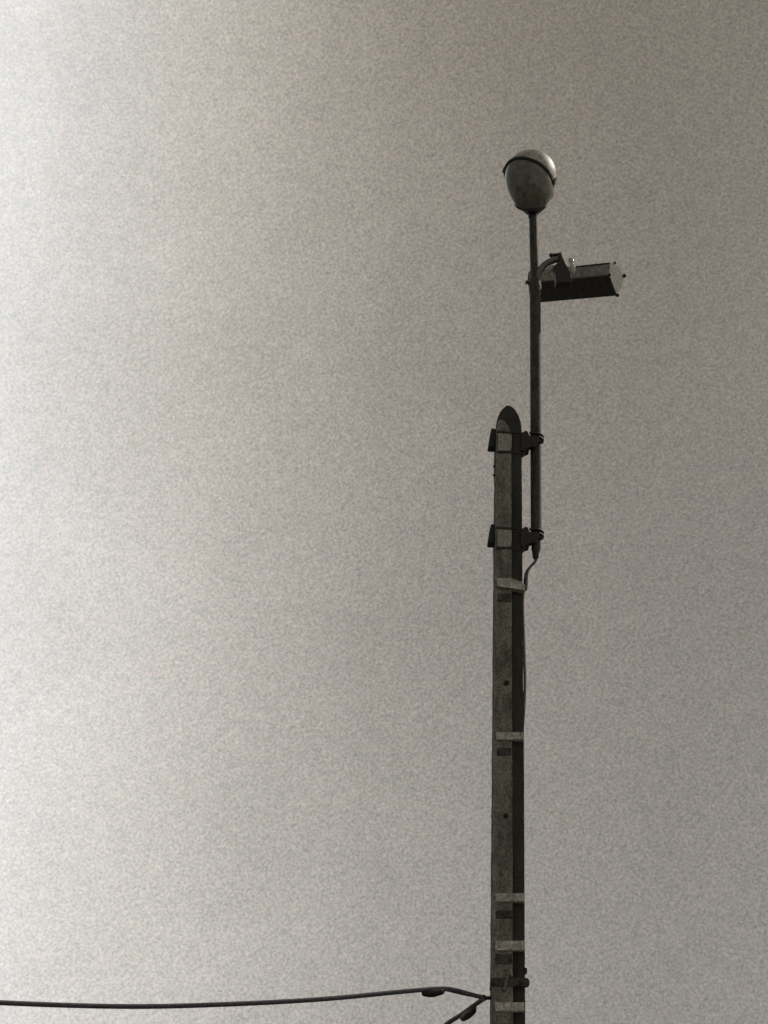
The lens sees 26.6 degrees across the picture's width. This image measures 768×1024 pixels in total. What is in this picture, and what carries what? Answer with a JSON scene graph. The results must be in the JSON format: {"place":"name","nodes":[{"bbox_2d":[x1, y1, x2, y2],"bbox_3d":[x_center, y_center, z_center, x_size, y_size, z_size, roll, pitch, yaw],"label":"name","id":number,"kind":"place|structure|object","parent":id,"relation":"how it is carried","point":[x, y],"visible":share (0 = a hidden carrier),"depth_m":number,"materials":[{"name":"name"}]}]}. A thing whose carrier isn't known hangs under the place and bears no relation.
{"place":"outdoors","nodes":[
{"label":"outdoors","id":0,"kind":"place"},
{"bbox_2d":[0,0,767,1023],"label":"sky","id":1,"kind":"structure","parent":0,"point":[265,264],"materials":[{"name":"grey"}]},
{"label":"ground","id":2,"kind":"structure","parent":0,"visible":0},
{"bbox_2d":[489,405,529,1023],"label":"utility pole","id":3,"kind":"object","parent":2,"relation":"on","point":[509,982],"visible":0.99,"depth_m":13.32,"materials":[{"name":"concrete"}]},
{"bbox_2d":[0,986,490,1008],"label":"overhead cable","id":4,"kind":"object","parent":3,"relation":"attached to","point":[433,991],"visible":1,"depth_m":11.68,"materials":[{"name":"rubber"}]},
{"bbox_2d":[444,997,484,1023],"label":"overhead cable","id":5,"kind":"object","parent":3,"relation":"attached to","point":[469,1012],"visible":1,"depth_m":12.47,"materials":[{"name":"rubber"}]},
{"bbox_2d":[487,149,556,559],"bbox_3d":[1.370,-1.635,15.502,0.615,4.718,0.542,26,-37,-35],"label":"street lamp","id":6,"kind":"object","parent":3,"relation":"attached to","point":[530,178],"visible":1,"depth_m":15.52,"materials":[{"name":"grey metal"}]},
{"bbox_2d":[522,559,536,902],"bbox_3d":[1.191,2.350,13.208,0.153,4.526,0.118,3,-30,0],"label":"lamp cable","id":7,"kind":"object","parent":6,"relation":"hanging from","point":[525,583],"visible":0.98,"depth_m":13.77,"materials":[{"name":"rubber"}]},
{"bbox_2d":[528,252,625,301],"bbox_3d":[1.801,-2.376,16.189,1.028,0.759,0.771,-20,-37,34],"label":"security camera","id":8,"kind":"object","parent":6,"relation":"attached to","point":[560,280],"visible":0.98,"depth_m":15.99,"materials":[{"name":"grey metal"}]}
]}

